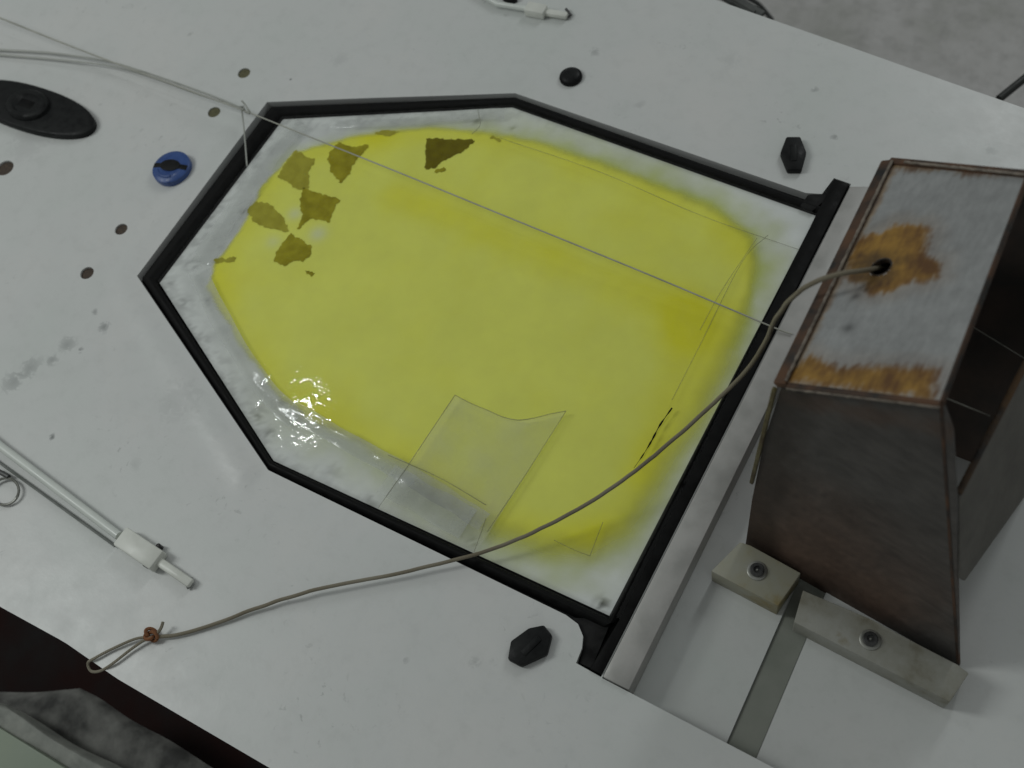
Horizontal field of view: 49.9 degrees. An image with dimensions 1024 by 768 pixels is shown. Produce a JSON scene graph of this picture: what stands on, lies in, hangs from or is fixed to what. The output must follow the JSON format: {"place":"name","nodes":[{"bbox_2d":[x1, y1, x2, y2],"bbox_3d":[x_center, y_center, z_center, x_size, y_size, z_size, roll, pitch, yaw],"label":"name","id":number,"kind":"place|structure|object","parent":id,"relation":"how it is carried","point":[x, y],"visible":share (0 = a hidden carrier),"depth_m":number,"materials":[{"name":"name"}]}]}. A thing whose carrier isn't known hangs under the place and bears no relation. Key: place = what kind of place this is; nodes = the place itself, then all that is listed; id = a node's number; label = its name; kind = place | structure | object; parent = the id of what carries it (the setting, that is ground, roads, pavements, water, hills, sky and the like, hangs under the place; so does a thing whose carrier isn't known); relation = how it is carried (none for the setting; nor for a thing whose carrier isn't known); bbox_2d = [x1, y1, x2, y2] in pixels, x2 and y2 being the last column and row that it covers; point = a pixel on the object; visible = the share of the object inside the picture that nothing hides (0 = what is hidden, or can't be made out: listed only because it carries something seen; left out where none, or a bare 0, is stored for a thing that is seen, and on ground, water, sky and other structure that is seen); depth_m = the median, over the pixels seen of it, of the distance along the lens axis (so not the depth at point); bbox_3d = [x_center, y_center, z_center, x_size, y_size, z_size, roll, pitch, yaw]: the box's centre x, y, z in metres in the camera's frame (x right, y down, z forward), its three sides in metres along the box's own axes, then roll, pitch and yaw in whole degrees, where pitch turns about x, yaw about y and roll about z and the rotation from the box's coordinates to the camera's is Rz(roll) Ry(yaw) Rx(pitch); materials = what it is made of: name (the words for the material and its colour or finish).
{"place":"outdoors","nodes":[
{"label":"outdoors","id":0,"kind":"place"},
{"bbox_2d":[0,0,1023,767],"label":"boat deck","id":1,"kind":"object","parent":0,"point":[114,410],"visible":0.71,"depth_m":1.04,"materials":[{"name":"paint"}]},
{"bbox_2d":[0,469,19,505],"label":"split ring","id":2,"kind":"object","parent":1,"relation":"on","point":[6,476],"visible":1,"depth_m":1.05,"materials":[{"name":"metal"}]},
{"bbox_2d":[0,80,96,139],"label":"oval fitting","id":3,"kind":"object","parent":1,"relation":"on","point":[34,110],"visible":1,"depth_m":1.27,"materials":[{"name":"black plastic"}]},
{"bbox_2d":[0,441,194,588],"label":"batten tube","id":4,"kind":"object","parent":1,"relation":"on","point":[145,553],"visible":1,"depth_m":1.00,"materials":[{"name":"white plastic"}]},
{"bbox_2d":[0,54,242,107],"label":"thin line","id":5,"kind":"object","parent":1,"relation":"on","point":[92,63],"visible":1,"depth_m":1.30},
{"bbox_2d":[0,49,244,110],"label":"thin line","id":6,"kind":"object","parent":1,"relation":"on","point":[54,53],"visible":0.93,"depth_m":1.29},
{"bbox_2d":[152,151,191,186],"bbox_3d":[-0.371,-0.236,1.201,0.044,0.011,0.044,23,69,21],"label":"screw plug","id":7,"kind":"object","parent":1,"relation":"on","point":[172,168],"visible":1,"depth_m":1.20,"materials":[{"name":"blue plastic"}]},
{"bbox_2d":[142,97,848,676],"bbox_3d":[-0.068,-0.092,1.080,0.625,0.018,0.525,23,69,21],"label":"hatch cover","id":8,"kind":"object","parent":1,"relation":"on","point":[434,369],"visible":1,"depth_m":1.05,"materials":[{"name":"yellow plastic"}]},
{"bbox_2d":[0,17,791,334],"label":"thin line","id":9,"kind":"object","parent":8,"relation":"on","point":[394,171],"visible":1,"depth_m":1.13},
{"bbox_2d":[240,100,250,165],"bbox_3d":[-0.287,-0.274,1.196,0.012,0.024,0.074,-10,62,6],"label":"tie string","id":10,"kind":"object","parent":9,"relation":"attached to","point":[245,105],"visible":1,"depth_m":1.20,"materials":[{"name":"grey fabric"}]},
{"bbox_2d":[486,0,571,19],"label":"batten tube","id":11,"kind":"object","parent":1,"relation":"on","point":[535,10],"visible":1,"depth_m":1.21,"materials":[{"name":"white plastic"}]},
{"bbox_2d":[508,626,551,666],"bbox_3d":[0.014,0.213,0.896,0.040,0.008,0.026,-24,61,-2],"label":"turn knob","id":12,"kind":"object","parent":1,"relation":"on","point":[530,645],"visible":1,"depth_m":0.89,"materials":[{"name":"black plastic"}]},
{"bbox_2d":[559,67,581,86],"bbox_3d":[0.062,-0.328,1.169,0.025,0.007,0.025,23,69,21],"label":"round knob","id":13,"kind":"object","parent":1,"relation":"on","point":[570,77],"visible":1,"depth_m":1.17,"materials":[{"name":"black plastic"}]},
{"bbox_2d":[603,187,867,693],"bbox_3d":[0.211,0.030,0.973,0.023,0.030,0.528,23,69,21],"label":"flat bar","id":14,"kind":"object","parent":1,"relation":"on","point":[631,658],"visible":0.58,"depth_m":0.93,"materials":[{"name":"grey metal"}]},
{"bbox_2d":[722,0,764,15],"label":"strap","id":15,"kind":"object","parent":1,"relation":"hanging from","point":[745,5],"visible":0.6,"depth_m":1.25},
{"bbox_2d":[780,137,805,172],"bbox_3d":[0.275,-0.224,1.074,0.024,0.008,0.040,3,63,12],"label":"turn knob","id":16,"kind":"object","parent":1,"relation":"on","point":[793,154],"visible":1,"depth_m":1.07,"materials":[{"name":"black plastic"}]},
{"bbox_2d":[712,158,1023,707],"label":"rusty box","id":17,"kind":"object","parent":1,"relation":"on","point":[862,502],"visible":1,"depth_m":0.73,"materials":[{"name":"metal"}]},
{"bbox_2d":[86,264,888,672],"bbox_3d":[-0.059,0.077,0.829,0.701,0.282,0.034,-18,61,1],"label":"cord","id":18,"kind":"object","parent":17,"relation":"attached to","point":[146,636],"visible":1,"depth_m":0.92,"materials":[{"name":"grey fabric"}]},
{"bbox_2d":[947,398,989,415],"bbox_3d":[0.289,0.014,0.701,0.038,0.040,0.001,-7,62,7],"label":"thread","id":19,"kind":"object","parent":17,"relation":"attached to","point":[968,407],"visible":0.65,"depth_m":0.70},
{"bbox_2d":[974,327,1022,357],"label":"thread","id":20,"kind":"object","parent":17,"relation":"attached to","point":[998,342],"visible":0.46,"depth_m":0.74},
{"bbox_2d":[718,0,1023,107],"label":"floor","id":21,"kind":"structure","parent":0,"point":[976,45],"depth_m":2.25,"materials":[{"name":"concrete"}]},
{"bbox_2d":[0,607,268,767],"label":"tarpaulin","id":22,"kind":"object","parent":21,"relation":"on","point":[33,658],"visible":0.16,"depth_m":1.40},
{"bbox_2d":[0,688,211,767],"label":"dust sheet","id":23,"kind":"object","parent":22,"relation":"on","point":[89,722],"visible":0.68,"depth_m":1.21,"materials":[{"name":"grey fabric"}]},
{"bbox_2d":[0,727,67,767],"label":"board","id":24,"kind":"object","parent":23,"relation":"on","point":[16,752],"visible":1,"depth_m":1.14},
{"bbox_2d":[0,703,121,767],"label":"folded strip","id":25,"kind":"object","parent":23,"relation":"on","point":[28,729],"visible":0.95,"depth_m":1.16,"materials":[{"name":"grey fabric"}]},
{"bbox_2d":[747,0,773,19],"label":"cable","id":26,"kind":"object","parent":21,"relation":"on","point":[757,3],"visible":0.8,"depth_m":1.83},
{"bbox_2d":[996,74,1023,100],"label":"stick","id":27,"kind":"object","parent":21,"relation":"on","point":[1009,90],"visible":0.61,"depth_m":1.31,"materials":[{"name":"black"}]}
]}

